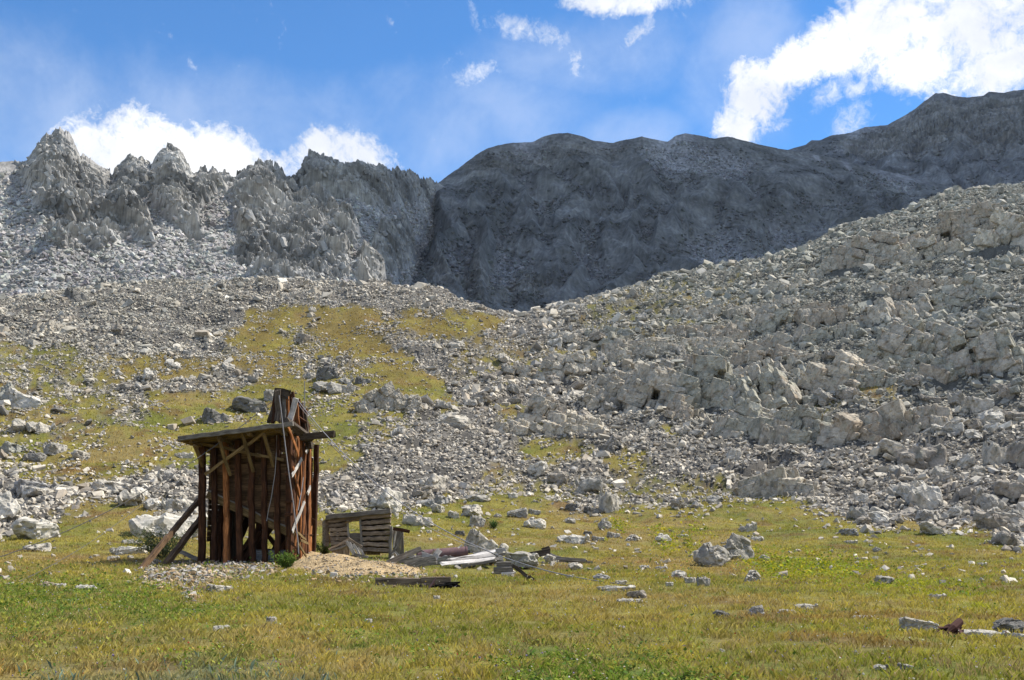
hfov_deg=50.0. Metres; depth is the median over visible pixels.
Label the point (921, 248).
rock outcrop
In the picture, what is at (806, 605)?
boulder
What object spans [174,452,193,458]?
boulder
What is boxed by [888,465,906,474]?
boulder
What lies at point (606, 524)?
boulder
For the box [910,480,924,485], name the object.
boulder
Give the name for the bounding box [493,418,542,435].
rock outcrop
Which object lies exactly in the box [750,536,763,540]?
boulder
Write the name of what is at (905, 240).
rock outcrop
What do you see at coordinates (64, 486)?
boulder
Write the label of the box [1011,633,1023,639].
boulder
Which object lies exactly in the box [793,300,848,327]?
rock outcrop
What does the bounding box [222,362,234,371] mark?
boulder
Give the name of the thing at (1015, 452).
boulder
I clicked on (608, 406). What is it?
boulder
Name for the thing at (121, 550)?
boulder
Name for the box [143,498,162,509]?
boulder
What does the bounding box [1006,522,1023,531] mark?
boulder
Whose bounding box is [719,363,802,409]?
rock outcrop
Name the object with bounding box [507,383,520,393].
boulder
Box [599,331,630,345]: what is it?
rock outcrop
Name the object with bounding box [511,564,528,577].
board
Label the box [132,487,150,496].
boulder
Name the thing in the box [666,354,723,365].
rock outcrop
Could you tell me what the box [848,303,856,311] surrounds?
boulder
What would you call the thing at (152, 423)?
knoll grass
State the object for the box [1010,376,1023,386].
boulder
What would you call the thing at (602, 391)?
rock outcrop
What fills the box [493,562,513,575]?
timber footing
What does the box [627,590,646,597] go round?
boulder
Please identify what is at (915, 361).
rock outcrop
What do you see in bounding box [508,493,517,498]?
boulder
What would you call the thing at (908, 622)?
boulder
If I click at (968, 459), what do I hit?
boulder
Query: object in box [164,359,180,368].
boulder
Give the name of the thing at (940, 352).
rock outcrop
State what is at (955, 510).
boulder
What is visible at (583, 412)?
boulder
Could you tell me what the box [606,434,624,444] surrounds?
boulder
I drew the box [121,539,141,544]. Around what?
boulder
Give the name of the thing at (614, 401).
boulder
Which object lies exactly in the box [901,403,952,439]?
rock outcrop
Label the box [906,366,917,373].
boulder
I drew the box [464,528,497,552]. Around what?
boulder
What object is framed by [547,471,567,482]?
boulder
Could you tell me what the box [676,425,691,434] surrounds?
boulder
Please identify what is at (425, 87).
sky
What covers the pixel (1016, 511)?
boulder
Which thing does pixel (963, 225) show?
rock outcrop
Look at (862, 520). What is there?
boulder
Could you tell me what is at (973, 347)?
rock outcrop
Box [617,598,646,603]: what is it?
boulder
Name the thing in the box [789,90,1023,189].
mountain peak
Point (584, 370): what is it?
boulder
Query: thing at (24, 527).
boulder
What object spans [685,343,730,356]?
rock outcrop
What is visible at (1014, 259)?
rock outcrop
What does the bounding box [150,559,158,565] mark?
boulder
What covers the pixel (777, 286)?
rock outcrop
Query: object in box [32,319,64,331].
rock outcrop
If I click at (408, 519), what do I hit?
boulder
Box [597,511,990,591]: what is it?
yellow green undergrowth
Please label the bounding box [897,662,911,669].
boulder
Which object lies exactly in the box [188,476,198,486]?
boulder
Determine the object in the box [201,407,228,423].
boulder
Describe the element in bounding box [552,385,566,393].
boulder
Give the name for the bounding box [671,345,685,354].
boulder
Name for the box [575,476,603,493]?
boulder
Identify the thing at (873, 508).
boulder
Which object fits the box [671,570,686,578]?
boulder
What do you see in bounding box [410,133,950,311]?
mountain face
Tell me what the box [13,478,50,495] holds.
boulder
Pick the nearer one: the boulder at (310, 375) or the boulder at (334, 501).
the boulder at (334, 501)
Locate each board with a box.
[386,547,421,562]
[396,556,416,562]
[404,556,434,564]
[408,558,428,566]
[417,561,436,566]
[421,552,432,556]
[429,555,450,561]
[430,559,457,564]
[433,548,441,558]
[472,548,505,553]
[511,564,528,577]
[555,557,585,561]
[559,560,586,562]
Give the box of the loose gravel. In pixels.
[14,508,1017,655]
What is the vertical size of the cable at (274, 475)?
3.576 m
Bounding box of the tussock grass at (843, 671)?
[0,540,1023,679]
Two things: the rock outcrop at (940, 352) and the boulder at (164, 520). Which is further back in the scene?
the rock outcrop at (940, 352)
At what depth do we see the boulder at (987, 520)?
67.56 m
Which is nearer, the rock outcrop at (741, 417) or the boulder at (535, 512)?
the boulder at (535, 512)
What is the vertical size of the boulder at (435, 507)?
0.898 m
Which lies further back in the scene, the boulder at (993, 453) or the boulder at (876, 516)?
the boulder at (993, 453)
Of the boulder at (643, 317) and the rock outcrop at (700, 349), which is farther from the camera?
the boulder at (643, 317)
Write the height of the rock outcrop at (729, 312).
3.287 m
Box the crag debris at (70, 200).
[14,134,435,282]
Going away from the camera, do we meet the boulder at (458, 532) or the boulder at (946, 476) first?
the boulder at (458, 532)
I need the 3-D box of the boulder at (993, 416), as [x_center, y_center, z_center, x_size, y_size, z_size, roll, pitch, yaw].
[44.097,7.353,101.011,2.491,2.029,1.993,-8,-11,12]
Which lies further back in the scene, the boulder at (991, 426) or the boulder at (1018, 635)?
the boulder at (991, 426)
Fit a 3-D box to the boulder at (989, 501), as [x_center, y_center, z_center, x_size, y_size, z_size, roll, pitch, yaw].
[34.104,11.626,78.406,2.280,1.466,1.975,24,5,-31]
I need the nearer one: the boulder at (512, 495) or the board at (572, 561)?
the board at (572, 561)
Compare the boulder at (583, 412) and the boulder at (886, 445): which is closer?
the boulder at (886, 445)
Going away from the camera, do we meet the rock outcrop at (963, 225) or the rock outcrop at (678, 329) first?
the rock outcrop at (678, 329)
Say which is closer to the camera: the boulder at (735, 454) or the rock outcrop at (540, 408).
the boulder at (735, 454)
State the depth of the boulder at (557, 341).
162.63 m
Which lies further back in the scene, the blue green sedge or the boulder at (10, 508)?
the boulder at (10, 508)
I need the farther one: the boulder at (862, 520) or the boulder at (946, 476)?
the boulder at (946, 476)
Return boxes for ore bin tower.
[137,388,335,569]
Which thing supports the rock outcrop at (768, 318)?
on the ground at (334, 331)
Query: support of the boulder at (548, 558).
on the ground at (334, 331)
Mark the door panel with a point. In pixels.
(400, 549)
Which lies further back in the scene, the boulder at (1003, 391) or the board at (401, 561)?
the boulder at (1003, 391)
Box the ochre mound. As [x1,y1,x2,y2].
[276,551,427,574]
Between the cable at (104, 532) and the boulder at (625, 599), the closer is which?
the boulder at (625, 599)
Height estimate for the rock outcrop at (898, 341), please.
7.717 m
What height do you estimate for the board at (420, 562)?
0.442 m
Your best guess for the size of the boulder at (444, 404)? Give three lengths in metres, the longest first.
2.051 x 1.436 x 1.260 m
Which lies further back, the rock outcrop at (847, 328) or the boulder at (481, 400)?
the rock outcrop at (847, 328)
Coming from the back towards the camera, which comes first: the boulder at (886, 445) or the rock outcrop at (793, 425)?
the rock outcrop at (793, 425)
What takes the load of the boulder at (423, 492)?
on the ground at (334, 331)
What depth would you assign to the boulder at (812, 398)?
119.39 m
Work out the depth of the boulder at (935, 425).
100.36 m
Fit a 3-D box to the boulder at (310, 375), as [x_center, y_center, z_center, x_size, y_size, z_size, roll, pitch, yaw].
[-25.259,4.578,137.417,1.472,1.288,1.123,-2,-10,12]
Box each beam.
[375,577,453,586]
[529,548,549,556]
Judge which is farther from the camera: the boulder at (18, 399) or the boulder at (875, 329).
the boulder at (875, 329)
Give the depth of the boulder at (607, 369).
145.12 m
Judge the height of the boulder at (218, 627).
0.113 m
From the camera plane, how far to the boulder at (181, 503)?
71.75 m
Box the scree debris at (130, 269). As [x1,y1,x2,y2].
[0,100,1023,310]
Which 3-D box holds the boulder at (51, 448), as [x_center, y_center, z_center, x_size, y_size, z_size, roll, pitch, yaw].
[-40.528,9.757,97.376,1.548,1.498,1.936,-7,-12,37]
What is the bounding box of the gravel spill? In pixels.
[129,551,437,604]
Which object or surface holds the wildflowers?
on the ground at (334, 331)
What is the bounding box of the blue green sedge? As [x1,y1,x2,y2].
[17,594,337,679]
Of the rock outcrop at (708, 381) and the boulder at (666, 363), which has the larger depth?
the boulder at (666, 363)
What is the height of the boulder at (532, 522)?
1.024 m
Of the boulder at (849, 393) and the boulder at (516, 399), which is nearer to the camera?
the boulder at (849, 393)
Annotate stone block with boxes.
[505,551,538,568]
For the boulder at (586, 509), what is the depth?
84.75 m
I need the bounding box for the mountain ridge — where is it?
[0,127,443,294]
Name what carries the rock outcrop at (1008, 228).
on the ground at (334, 331)
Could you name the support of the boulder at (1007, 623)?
on the ground at (334, 331)
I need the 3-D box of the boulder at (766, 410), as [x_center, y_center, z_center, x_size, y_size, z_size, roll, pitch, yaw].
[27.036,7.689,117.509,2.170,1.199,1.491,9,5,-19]
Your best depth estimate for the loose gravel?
59.51 m
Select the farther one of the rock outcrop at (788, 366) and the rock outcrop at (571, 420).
the rock outcrop at (788, 366)
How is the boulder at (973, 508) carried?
on the ground at (334, 331)
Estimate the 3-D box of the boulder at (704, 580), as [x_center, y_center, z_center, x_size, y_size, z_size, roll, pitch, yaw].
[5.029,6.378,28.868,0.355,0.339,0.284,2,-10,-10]
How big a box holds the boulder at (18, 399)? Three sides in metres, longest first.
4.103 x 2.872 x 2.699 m
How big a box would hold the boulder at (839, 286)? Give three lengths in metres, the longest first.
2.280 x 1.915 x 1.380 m
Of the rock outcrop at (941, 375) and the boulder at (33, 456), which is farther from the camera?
the rock outcrop at (941, 375)
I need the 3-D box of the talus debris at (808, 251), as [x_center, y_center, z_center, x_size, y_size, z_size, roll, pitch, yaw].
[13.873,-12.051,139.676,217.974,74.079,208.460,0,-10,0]
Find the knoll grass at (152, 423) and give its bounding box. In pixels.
[0,273,894,504]
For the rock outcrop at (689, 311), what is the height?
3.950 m
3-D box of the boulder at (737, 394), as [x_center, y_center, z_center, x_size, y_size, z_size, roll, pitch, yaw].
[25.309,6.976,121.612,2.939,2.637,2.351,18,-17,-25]
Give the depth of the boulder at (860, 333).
143.57 m
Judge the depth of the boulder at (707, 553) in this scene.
42.42 m
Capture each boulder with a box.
[0,382,14,399]
[0,441,25,452]
[0,491,20,521]
[6,387,42,408]
[11,418,25,431]
[11,516,60,538]
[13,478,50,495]
[15,498,23,503]
[21,486,46,498]
[23,451,46,461]
[23,542,51,551]
[26,421,55,432]
[39,581,54,586]
[42,442,67,454]
[52,484,70,490]
[58,315,75,321]
[63,287,88,301]
[71,449,90,458]
[75,584,95,589]
[90,479,130,494]
[109,546,145,554]
[111,322,122,334]
[117,487,144,505]
[118,382,133,390]
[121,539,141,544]
[128,512,207,538]
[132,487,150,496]
[143,368,153,379]
[143,472,158,481]
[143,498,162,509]
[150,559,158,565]
[156,470,179,481]
[161,498,173,509]
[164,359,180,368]
[172,494,197,511]
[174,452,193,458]
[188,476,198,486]
[190,492,207,504]
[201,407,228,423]
[205,584,232,592]
[213,625,229,630]
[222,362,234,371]
[232,396,267,412]
[264,389,273,400]
[266,616,276,623]
[296,333,310,342]
[304,372,315,378]
[308,306,316,312]
[313,381,351,393]
[316,366,338,379]
[326,496,342,506]
[339,378,353,383]
[355,377,370,383]
[368,487,402,512]
[390,427,407,435]
[402,513,435,526]
[411,486,431,498]
[415,499,433,506]
[419,473,445,489]
[428,489,433,499]
[430,503,444,512]
[434,495,450,503]
[436,400,452,408]
[438,412,469,429]
[447,341,464,350]
[448,510,459,518]
[455,530,464,535]
[460,504,482,515]
[463,399,476,406]
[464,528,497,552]
[466,493,487,501]
[469,514,485,526]
[470,396,487,405]
[471,391,491,403]
[482,371,496,380]
[496,543,508,553]
[497,353,509,362]
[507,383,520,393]
[507,394,523,403]
[507,507,527,517]
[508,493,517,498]
[523,517,545,529]
[527,460,547,475]
[528,509,540,514]
[539,391,554,397]
[544,554,558,563]
[545,372,559,381]
[547,330,560,338]
[547,337,562,346]
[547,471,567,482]
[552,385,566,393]
[557,534,589,543]
[562,333,577,342]
[564,518,575,523]
[565,503,578,510]
[567,381,584,389]
[567,387,583,397]
[568,562,582,569]
[575,367,590,375]
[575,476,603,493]
[577,410,591,415]
[583,506,603,513]
[583,531,592,534]
[589,331,605,339]
[591,536,605,540]
[592,573,609,579]
[596,351,607,361]
[597,585,635,590]
[598,444,614,452]
[598,491,619,512]
[598,519,611,529]
[601,401,616,410]
[602,365,616,372]
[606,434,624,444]
[607,532,619,537]
[610,397,621,406]
[615,580,626,583]
[617,328,635,335]
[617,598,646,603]
[626,534,638,540]
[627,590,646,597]
[635,312,647,321]
[655,533,671,542]
[655,566,667,568]
[659,358,674,367]
[670,499,684,508]
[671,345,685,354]
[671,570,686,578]
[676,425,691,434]
[684,577,695,582]
[687,429,703,437]
[693,542,729,566]
[696,576,709,585]
[704,312,716,320]
[705,351,724,357]
[706,495,723,502]
[712,610,729,618]
[722,533,753,559]
[725,448,742,460]
[733,390,740,401]
[738,521,756,531]
[745,570,760,580]
[748,605,764,614]
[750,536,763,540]
[758,554,769,560]
[762,407,769,413]
[769,409,778,413]
[795,603,817,608]
[802,394,817,405]
[813,387,836,405]
[820,457,832,468]
[821,349,837,360]
[835,283,850,289]
[836,386,861,400]
[837,385,862,393]
[838,528,858,535]
[844,379,853,387]
[844,540,857,543]
[846,506,868,520]
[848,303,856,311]
[852,517,871,525]
[853,327,866,338]
[853,493,868,502]
[868,506,888,514]
[868,511,889,523]
[872,547,880,551]
[873,326,878,333]
[873,664,885,669]
[874,575,894,583]
[877,438,905,456]
[880,315,895,323]
[885,365,898,372]
[886,372,904,381]
[887,480,918,497]
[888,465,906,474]
[891,317,902,323]
[892,373,905,382]
[894,444,947,469]
[896,506,921,518]
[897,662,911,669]
[899,616,938,632]
[900,464,915,473]
[902,377,919,386]
[902,483,942,509]
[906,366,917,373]
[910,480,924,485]
[914,509,941,521]
[918,521,943,533]
[919,390,937,401]
[919,394,940,403]
[928,593,946,598]
[931,424,941,432]
[931,466,958,477]
[936,474,955,483]
[940,512,948,519]
[942,416,963,431]
[944,348,949,356]
[946,390,964,406]
[947,505,963,516]
[948,456,961,464]
[950,422,964,432]
[956,485,984,496]
[957,453,975,467]
[964,396,993,412]
[964,429,982,439]
[964,629,1010,637]
[965,364,982,377]
[966,318,982,328]
[967,419,983,429]
[969,505,981,510]
[971,511,1010,530]
[972,465,986,472]
[973,487,1007,510]
[976,307,994,318]
[977,409,1005,423]
[981,441,1006,465]
[987,423,1001,430]
[987,506,1000,511]
[990,258,1005,264]
[991,383,1010,392]
[991,529,1017,546]
[992,618,1023,632]
[993,479,1023,499]
[993,511,1019,522]
[998,384,1015,399]
[1002,410,1023,421]
[1004,303,1021,311]
[1006,442,1023,467]
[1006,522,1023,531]
[1007,507,1023,516]
[1008,385,1023,394]
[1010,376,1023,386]
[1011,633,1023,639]
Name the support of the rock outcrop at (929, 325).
on the ground at (334, 331)
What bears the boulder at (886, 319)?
on the ground at (334, 331)
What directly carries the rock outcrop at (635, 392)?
on the ground at (334, 331)
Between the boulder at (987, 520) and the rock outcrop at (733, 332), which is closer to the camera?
the boulder at (987, 520)
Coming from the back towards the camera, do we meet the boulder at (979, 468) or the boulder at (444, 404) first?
the boulder at (444, 404)
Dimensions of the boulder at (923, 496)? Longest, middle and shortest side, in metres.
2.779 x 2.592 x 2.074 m
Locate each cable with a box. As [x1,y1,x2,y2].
[0,400,272,556]
[21,465,182,580]
[266,435,276,520]
[279,395,298,553]
[298,400,635,585]
[299,405,488,549]
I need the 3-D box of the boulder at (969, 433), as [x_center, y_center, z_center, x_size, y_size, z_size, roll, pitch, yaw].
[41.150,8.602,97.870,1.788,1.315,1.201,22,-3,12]
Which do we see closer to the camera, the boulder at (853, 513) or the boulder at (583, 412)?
the boulder at (853, 513)
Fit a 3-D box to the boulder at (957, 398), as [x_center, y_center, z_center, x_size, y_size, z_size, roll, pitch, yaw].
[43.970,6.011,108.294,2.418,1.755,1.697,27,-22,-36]
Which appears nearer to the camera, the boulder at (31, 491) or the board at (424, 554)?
the board at (424, 554)
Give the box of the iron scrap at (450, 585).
[431,581,459,588]
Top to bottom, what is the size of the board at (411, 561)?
0.354 m
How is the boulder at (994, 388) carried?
on the ground at (334, 331)
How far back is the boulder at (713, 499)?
90.57 m
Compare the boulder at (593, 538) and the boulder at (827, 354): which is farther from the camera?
the boulder at (827, 354)
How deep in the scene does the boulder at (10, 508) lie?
69.98 m
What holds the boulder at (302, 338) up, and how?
on the ground at (334, 331)
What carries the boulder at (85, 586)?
on the ground at (334, 331)
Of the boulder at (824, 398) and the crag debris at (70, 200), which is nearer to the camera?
the boulder at (824, 398)
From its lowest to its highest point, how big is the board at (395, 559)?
0.691 m
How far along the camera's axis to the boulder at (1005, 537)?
60.42 m
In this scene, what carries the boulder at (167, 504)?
on the ground at (334, 331)
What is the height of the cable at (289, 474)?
6.412 m
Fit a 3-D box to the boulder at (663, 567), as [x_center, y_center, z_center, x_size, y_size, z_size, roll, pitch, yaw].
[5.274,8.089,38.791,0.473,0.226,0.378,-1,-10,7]
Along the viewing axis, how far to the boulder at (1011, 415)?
100.20 m
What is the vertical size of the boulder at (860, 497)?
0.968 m
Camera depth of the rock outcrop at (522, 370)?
146.95 m
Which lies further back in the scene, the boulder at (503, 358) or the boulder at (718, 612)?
the boulder at (503, 358)
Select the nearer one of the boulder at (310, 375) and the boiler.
the boiler
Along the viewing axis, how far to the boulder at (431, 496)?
84.90 m
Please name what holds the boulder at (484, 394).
on the ground at (334, 331)
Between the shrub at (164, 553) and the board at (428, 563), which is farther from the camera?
the shrub at (164, 553)
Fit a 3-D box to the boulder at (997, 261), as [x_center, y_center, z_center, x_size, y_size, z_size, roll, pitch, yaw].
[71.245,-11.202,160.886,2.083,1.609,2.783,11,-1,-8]
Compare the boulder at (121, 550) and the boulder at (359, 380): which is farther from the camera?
the boulder at (359, 380)
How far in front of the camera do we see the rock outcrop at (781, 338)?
150.24 m
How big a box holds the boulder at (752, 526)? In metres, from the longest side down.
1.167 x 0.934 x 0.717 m
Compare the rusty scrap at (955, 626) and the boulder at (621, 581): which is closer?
the rusty scrap at (955, 626)
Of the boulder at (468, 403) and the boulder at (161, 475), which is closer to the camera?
the boulder at (161, 475)
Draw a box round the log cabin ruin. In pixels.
[322,509,409,557]
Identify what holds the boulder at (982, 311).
on the ground at (334, 331)
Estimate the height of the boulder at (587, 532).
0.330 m
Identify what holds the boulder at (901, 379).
on the ground at (334, 331)
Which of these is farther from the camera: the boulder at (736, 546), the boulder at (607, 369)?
the boulder at (607, 369)
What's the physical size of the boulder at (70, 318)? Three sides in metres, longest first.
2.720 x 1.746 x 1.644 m
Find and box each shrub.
[110,523,196,558]
[267,549,299,568]
[316,541,331,553]
[486,520,498,527]
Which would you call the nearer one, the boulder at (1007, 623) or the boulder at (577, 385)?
the boulder at (1007, 623)
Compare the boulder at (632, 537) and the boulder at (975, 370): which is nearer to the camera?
the boulder at (632, 537)
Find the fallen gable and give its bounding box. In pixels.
[328,538,367,558]
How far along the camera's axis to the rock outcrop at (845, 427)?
104.05 m
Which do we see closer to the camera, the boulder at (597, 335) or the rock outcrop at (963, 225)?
the boulder at (597, 335)
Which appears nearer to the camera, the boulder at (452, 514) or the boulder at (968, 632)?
the boulder at (968, 632)
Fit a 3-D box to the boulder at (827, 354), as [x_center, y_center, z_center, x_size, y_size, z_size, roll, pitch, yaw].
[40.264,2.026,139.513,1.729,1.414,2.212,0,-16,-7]
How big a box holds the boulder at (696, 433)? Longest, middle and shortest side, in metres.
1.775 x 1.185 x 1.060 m
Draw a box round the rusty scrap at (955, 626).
[937,618,965,635]
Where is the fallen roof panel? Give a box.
[440,549,498,567]
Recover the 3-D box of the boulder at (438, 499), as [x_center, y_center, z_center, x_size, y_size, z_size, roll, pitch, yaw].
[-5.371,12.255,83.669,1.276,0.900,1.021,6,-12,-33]
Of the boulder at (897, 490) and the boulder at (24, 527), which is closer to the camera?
the boulder at (24, 527)
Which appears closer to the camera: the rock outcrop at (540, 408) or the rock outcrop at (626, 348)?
the rock outcrop at (540, 408)
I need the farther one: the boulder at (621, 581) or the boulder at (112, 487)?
the boulder at (112, 487)
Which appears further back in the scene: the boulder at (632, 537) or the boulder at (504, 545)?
the boulder at (632, 537)
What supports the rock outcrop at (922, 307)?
on the ground at (334, 331)
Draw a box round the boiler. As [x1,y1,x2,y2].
[416,546,467,556]
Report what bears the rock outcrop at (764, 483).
on the ground at (334, 331)
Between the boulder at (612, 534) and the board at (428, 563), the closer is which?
the board at (428, 563)
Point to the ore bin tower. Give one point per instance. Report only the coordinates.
(241, 472)
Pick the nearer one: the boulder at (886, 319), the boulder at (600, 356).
the boulder at (886, 319)
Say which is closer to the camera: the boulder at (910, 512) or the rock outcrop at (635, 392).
the boulder at (910, 512)
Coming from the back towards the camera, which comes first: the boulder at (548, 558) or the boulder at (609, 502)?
the boulder at (609, 502)
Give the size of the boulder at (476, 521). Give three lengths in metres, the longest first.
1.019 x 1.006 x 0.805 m
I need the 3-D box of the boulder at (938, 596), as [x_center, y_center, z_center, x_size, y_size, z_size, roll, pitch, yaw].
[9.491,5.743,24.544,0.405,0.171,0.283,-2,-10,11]
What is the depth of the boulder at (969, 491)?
81.82 m
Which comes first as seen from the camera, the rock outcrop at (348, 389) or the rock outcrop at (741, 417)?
the rock outcrop at (741, 417)
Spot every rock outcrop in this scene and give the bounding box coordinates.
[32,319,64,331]
[341,384,359,392]
[353,381,422,412]
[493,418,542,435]
[503,362,536,377]
[515,393,567,422]
[535,352,603,380]
[542,409,602,436]
[582,370,630,409]
[584,324,620,335]
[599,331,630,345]
[601,337,669,354]
[605,343,640,356]
[606,346,634,358]
[609,342,678,363]
[617,363,691,412]
[621,362,646,372]
[632,343,655,356]
[660,354,743,409]
[663,393,693,420]
[666,324,725,337]
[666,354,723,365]
[672,303,722,318]
[680,336,743,351]
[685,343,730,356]
[696,322,749,341]
[710,397,772,437]
[717,325,758,334]
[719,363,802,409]
[722,306,754,319]
[727,295,799,312]
[731,303,795,336]
[731,344,803,364]
[732,357,786,374]
[733,464,799,497]
[744,323,815,351]
[748,404,832,445]
[758,278,810,294]
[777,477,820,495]
[783,352,815,371]
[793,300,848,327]
[797,349,888,391]
[800,390,814,395]
[802,320,871,345]
[809,254,843,278]
[816,412,885,448]
[831,231,909,269]
[850,302,910,327]
[853,369,897,388]
[856,399,921,440]
[859,318,964,364]
[860,294,934,327]
[871,354,943,372]
[876,277,962,299]
[899,232,937,245]
[901,234,962,260]
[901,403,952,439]
[904,363,950,384]
[905,321,940,330]
[925,201,1014,242]
[929,274,994,313]
[930,327,1023,382]
[936,348,946,355]
[974,207,1023,250]
[986,254,1023,267]
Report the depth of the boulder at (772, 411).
114.00 m
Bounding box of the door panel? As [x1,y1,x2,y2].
[393,528,403,554]
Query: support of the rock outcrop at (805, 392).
on the ground at (334, 331)
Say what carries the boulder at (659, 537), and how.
on the ground at (334, 331)
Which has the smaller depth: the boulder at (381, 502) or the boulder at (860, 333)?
the boulder at (381, 502)
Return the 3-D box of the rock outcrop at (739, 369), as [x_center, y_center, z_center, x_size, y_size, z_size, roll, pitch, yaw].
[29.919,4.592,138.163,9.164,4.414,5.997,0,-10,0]
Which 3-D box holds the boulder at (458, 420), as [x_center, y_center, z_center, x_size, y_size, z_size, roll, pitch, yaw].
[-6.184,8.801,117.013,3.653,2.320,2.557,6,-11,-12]
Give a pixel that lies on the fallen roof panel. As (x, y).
(485, 557)
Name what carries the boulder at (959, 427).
on the ground at (334, 331)
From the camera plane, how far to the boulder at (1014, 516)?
70.64 m
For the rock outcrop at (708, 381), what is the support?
on the ground at (334, 331)
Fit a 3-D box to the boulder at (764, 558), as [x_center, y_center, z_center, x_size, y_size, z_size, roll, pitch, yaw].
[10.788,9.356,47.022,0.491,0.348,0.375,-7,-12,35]
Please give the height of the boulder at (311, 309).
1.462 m
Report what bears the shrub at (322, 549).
on the ground at (334, 331)
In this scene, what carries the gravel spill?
on the ground at (334, 331)
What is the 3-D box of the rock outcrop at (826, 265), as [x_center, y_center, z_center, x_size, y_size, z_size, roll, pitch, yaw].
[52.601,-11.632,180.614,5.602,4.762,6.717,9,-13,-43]
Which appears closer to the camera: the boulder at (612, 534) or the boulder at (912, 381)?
the boulder at (612, 534)
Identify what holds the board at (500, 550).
on the ground at (334, 331)
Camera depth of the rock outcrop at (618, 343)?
156.46 m
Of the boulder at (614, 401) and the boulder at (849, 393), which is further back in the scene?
the boulder at (614, 401)
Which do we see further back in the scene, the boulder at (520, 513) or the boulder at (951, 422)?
the boulder at (951, 422)
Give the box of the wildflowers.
[2,557,1023,679]
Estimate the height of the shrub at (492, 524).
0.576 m
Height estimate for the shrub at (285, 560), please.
0.758 m
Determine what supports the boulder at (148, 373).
on the ground at (334, 331)
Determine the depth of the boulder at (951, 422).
99.19 m
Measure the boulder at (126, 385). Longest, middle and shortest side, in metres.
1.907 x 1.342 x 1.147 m
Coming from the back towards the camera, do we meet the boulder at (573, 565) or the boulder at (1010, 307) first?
the boulder at (1010, 307)
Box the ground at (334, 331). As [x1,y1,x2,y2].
[0,185,1023,679]
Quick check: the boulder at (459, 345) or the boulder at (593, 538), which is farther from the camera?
the boulder at (459, 345)
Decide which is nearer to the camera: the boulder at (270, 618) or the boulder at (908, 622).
the boulder at (908, 622)
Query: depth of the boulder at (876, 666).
11.98 m
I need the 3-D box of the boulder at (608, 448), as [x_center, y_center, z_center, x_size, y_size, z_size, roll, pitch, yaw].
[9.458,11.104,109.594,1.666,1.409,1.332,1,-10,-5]
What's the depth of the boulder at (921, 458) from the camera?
93.84 m
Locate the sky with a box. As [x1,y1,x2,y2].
[0,0,1023,182]
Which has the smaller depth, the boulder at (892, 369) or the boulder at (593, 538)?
the boulder at (593, 538)
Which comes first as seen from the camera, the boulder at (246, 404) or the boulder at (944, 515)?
the boulder at (944, 515)
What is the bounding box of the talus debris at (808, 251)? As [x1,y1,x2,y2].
[0,181,1023,584]
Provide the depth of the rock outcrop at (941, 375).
116.82 m
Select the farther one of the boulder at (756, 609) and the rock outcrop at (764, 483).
the rock outcrop at (764, 483)
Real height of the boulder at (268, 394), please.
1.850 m
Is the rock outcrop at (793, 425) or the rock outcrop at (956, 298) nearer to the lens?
the rock outcrop at (793, 425)
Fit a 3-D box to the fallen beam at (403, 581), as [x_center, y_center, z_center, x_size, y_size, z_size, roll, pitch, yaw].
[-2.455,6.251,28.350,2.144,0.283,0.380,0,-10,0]
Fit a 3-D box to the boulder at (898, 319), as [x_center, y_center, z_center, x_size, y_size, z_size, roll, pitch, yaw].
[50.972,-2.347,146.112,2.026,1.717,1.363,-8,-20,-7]
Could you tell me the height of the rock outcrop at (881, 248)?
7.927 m
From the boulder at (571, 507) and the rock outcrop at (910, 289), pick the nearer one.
the boulder at (571, 507)
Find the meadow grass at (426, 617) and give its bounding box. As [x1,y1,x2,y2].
[0,461,1023,679]
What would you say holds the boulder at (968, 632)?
on the ground at (334, 331)
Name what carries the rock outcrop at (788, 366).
on the ground at (334, 331)
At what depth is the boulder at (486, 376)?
141.41 m
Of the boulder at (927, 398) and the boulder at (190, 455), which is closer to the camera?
the boulder at (190, 455)
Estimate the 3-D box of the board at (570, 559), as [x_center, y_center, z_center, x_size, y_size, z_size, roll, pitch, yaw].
[2.335,8.747,43.836,1.244,0.190,0.116,0,-10,0]
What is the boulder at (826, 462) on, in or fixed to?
on the ground at (334, 331)
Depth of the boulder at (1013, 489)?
79.74 m
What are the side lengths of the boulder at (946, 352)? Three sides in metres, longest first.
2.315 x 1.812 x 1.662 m
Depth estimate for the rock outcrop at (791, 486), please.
91.57 m
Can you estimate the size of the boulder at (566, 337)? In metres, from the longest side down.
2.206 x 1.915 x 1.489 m
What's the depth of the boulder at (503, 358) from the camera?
152.28 m
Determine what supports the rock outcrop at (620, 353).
on the ground at (334, 331)
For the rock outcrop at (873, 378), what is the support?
on the ground at (334, 331)
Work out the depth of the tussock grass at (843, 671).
16.30 m
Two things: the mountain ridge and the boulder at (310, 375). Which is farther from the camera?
the mountain ridge
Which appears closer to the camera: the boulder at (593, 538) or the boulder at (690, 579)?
the boulder at (690, 579)
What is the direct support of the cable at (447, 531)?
attached to the ground at (334, 331)
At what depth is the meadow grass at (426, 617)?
20.11 m
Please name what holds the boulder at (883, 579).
on the ground at (334, 331)
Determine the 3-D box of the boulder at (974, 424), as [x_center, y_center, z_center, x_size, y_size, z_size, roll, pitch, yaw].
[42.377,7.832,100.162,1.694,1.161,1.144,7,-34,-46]
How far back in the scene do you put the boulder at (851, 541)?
59.07 m

